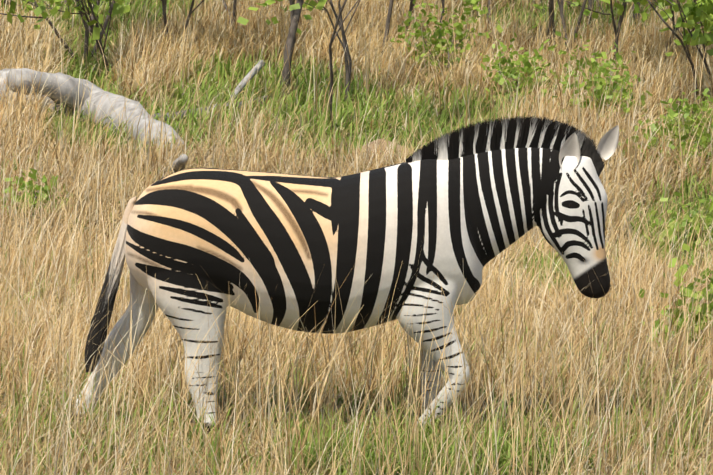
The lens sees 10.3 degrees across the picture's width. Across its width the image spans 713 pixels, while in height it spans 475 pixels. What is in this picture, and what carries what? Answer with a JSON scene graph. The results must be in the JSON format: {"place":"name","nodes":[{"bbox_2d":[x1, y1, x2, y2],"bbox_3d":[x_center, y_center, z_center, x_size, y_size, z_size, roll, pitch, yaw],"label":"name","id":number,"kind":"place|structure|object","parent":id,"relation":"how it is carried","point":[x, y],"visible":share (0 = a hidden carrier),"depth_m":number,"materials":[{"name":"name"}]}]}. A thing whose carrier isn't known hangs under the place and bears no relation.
{"place":"outdoors","nodes":[
{"label":"outdoors","id":0,"kind":"place"},
{"bbox_2d":[0,10,712,474],"bbox_3d":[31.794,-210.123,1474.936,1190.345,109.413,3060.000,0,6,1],"label":"ground","id":1,"kind":"structure","parent":0,"point":[404,426],"depth_m":19.76,"materials":[{"name":"green plant"}]},
{"bbox_2d":[1,0,67,9],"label":"tree","id":2,"kind":"object","parent":1,"relation":"on","point":[7,3],"depth_m":42.18,"materials":[{"name":"green plant"}]},
{"bbox_2d":[0,168,72,222],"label":"shrub","id":3,"kind":"object","parent":1,"relation":"on","point":[32,175],"visible":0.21,"depth_m":27.69,"materials":[{"name":"green plant"}]},
{"bbox_2d":[0,0,114,69],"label":"tree","id":4,"kind":"object","parent":1,"relation":"on","point":[86,41],"visible":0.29,"depth_m":37.78,"materials":[{"name":"grey plant"}]},
{"bbox_2d":[1,0,130,74],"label":"tree","id":5,"kind":"object","parent":1,"relation":"on","point":[41,8],"visible":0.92,"depth_m":36.49,"materials":[{"name":"green plant"}]},
{"bbox_2d":[0,68,187,177],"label":"fallen tree","id":6,"kind":"object","parent":1,"relation":"on","point":[97,94],"visible":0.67,"depth_m":33.27,"materials":[{"name":"grey wood"}]},
{"bbox_2d":[89,0,100,36],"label":"tree","id":7,"kind":"object","parent":1,"relation":"on","point":[92,17],"visible":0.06,"depth_m":39.73,"materials":[{"name":"grey plant"}]},
{"bbox_2d":[152,96,271,122],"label":"rotten logs","id":8,"kind":"object","parent":1,"relation":"on","point":[184,112],"visible":0.04,"depth_m":33.87,"materials":[{"name":"grey wood"}]},
{"bbox_2d":[161,0,286,43],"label":"tree","id":9,"kind":"object","parent":1,"relation":"on","point":[165,17],"visible":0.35,"depth_m":38.21,"materials":[{"name":"grey plant"}]},
{"bbox_2d":[221,0,236,27],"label":"tree","id":10,"kind":"object","parent":1,"relation":"on","point":[234,5],"visible":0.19,"depth_m":39.15,"materials":[{"name":"grey plant"}]},
{"bbox_2d":[231,60,264,99],"bbox_3d":[-1.015,-1.318,34.933,0.075,0.439,0.984,2,7,20],"label":"dead branch","id":11,"kind":"object","parent":1,"relation":"on","point":[247,76],"visible":0.54,"depth_m":35.06,"materials":[{"name":"grey wood"}]},
{"bbox_2d":[280,0,295,83],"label":"tree","id":12,"kind":"object","parent":1,"relation":"on","point":[291,2],"visible":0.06,"depth_m":35.73,"materials":[{"name":"grey plant"}]},
{"bbox_2d":[282,0,303,93],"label":"tree","id":13,"kind":"object","parent":1,"relation":"on","point":[292,31],"visible":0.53,"depth_m":35.61,"materials":[{"name":"grey plant"}]},
{"bbox_2d":[237,0,360,100],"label":"tree","id":14,"kind":"object","parent":1,"relation":"on","point":[311,5],"visible":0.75,"depth_m":34.71,"materials":[{"name":"green plant"}]},
{"bbox_2d":[329,0,358,129],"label":"tree","id":15,"kind":"object","parent":1,"relation":"on","point":[330,55],"visible":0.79,"depth_m":32.55,"materials":[{"name":"grey plant"}]},
{"bbox_2d":[71,115,618,433],"bbox_3d":[-0.069,0.226,19.406,2.699,1.553,0.704,0,6,1],"label":"zebra","id":16,"kind":"object","parent":1,"relation":"on","point":[471,200],"visible":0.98,"depth_m":19.18,"materials":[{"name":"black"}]},
{"bbox_2d":[0,0,712,267],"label":"green grass","id":17,"kind":"structure","parent":1,"relation":"on","point":[345,112],"depth_m":33.99,"materials":[{"name":"green plant"}]},
{"bbox_2d":[343,138,413,164],"bbox_3d":[0.180,-0.596,30.732,0.758,0.340,0.592,3,7,25],"label":"termite mound","id":18,"kind":"object","parent":1,"relation":"on","point":[377,143],"visible":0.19,"depth_m":30.68,"materials":[{"name":"brown soil"}]},
{"bbox_2d":[406,0,412,36],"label":"tree","id":19,"kind":"object","parent":1,"relation":"on","point":[411,6],"visible":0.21,"depth_m":39.28,"materials":[{"name":"grey plant"}]},
{"bbox_2d":[380,0,478,60],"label":"tree","id":20,"kind":"object","parent":1,"relation":"on","point":[387,26],"visible":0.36,"depth_m":37.44,"materials":[{"name":"grey plant"}]},
{"bbox_2d":[439,0,444,28],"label":"tree","id":21,"kind":"object","parent":1,"relation":"on","point":[443,7],"visible":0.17,"depth_m":38.74,"materials":[{"name":"grey plant"}]},
{"bbox_2d":[390,0,502,79],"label":"shrub","id":22,"kind":"object","parent":1,"relation":"on","point":[459,35],"visible":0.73,"depth_m":36.37,"materials":[{"name":"green plant"}]},
{"bbox_2d":[487,0,491,30],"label":"tree","id":23,"kind":"object","parent":1,"relation":"on","point":[489,6],"visible":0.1,"depth_m":39.81,"materials":[{"name":"grey plant"}]},
{"bbox_2d":[460,25,623,104],"bbox_3d":[1.676,-1.421,34.807,1.441,0.875,0.874,3,7,25],"label":"shrub","id":24,"kind":"object","parent":1,"relation":"on","point":[525,61],"visible":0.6,"depth_m":34.74,"materials":[{"name":"green plant"}]},
{"bbox_2d":[547,0,555,47],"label":"tree","id":25,"kind":"object","parent":1,"relation":"on","point":[551,9],"visible":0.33,"depth_m":38.15,"materials":[{"name":"grey plant"}]},
{"bbox_2d":[533,0,586,59],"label":"tree","id":26,"kind":"object","parent":1,"relation":"on","point":[560,3],"visible":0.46,"depth_m":37.51,"materials":[{"name":"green plant"}]},
{"bbox_2d":[539,0,626,66],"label":"tree","id":27,"kind":"object","parent":1,"relation":"on","point":[595,14],"visible":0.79,"depth_m":36.27,"materials":[{"name":"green plant"}]},
{"bbox_2d":[534,31,646,123],"bbox_3d":[2.044,-1.201,32.612,0.985,1.002,0.959,-5,8,-36],"label":"shrub","id":28,"kind":"object","parent":1,"relation":"on","point":[602,83],"visible":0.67,"depth_m":32.52,"materials":[{"name":"green plant"}]},
{"bbox_2d":[587,0,593,28],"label":"tree","id":29,"kind":"object","parent":1,"relation":"on","point":[590,2],"visible":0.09,"depth_m":40.75,"materials":[{"name":"grey plant"}]},
{"bbox_2d":[632,2,644,34],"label":"tree","id":30,"kind":"object","parent":1,"relation":"on","point":[633,6],"visible":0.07,"depth_m":40.56,"materials":[{"name":"grey plant"}]},
{"bbox_2d":[570,0,712,94],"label":"tree","id":31,"kind":"object","parent":1,"relation":"on","point":[690,13],"visible":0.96,"depth_m":34.46,"materials":[{"name":"green plant"}]},
{"bbox_2d":[609,73,712,177],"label":"shrub","id":32,"kind":"object","parent":1,"relation":"on","point":[687,107],"visible":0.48,"depth_m":30.25,"materials":[{"name":"green plant"}]},
{"bbox_2d":[617,0,712,55],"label":"tree","id":33,"kind":"object","parent":1,"relation":"on","point":[662,13],"visible":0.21,"depth_m":36.03,"materials":[{"name":"green plant"}]},
{"bbox_2d":[632,188,712,262],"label":"shrub","id":34,"kind":"object","parent":1,"relation":"on","point":[708,218],"visible":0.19,"depth_m":25.48,"materials":[{"name":"green plant"}]},
{"bbox_2d":[639,243,712,353],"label":"shrub","id":35,"kind":"object","parent":1,"relation":"on","point":[690,286],"visible":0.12,"depth_m":21.59,"materials":[{"name":"green plant"}]},
{"bbox_2d":[661,0,697,63],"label":"tree","id":36,"kind":"object","parent":1,"relation":"on","point":[673,20],"visible":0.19,"depth_m":36.68,"materials":[{"name":"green plant"}]},
{"bbox_2d":[0,0,712,262],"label":"grass","id":37,"kind":"structure","parent":0,"point":[198,48],"depth_m":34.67,"materials":[{"name":"beige plant"}]},
{"bbox_2d":[0,152,712,474],"bbox_3d":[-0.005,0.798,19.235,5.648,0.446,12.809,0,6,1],"label":"grass","id":38,"kind":"structure","parent":0,"point":[235,318],"depth_m":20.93,"materials":[{"name":"beige plant"}]}
]}

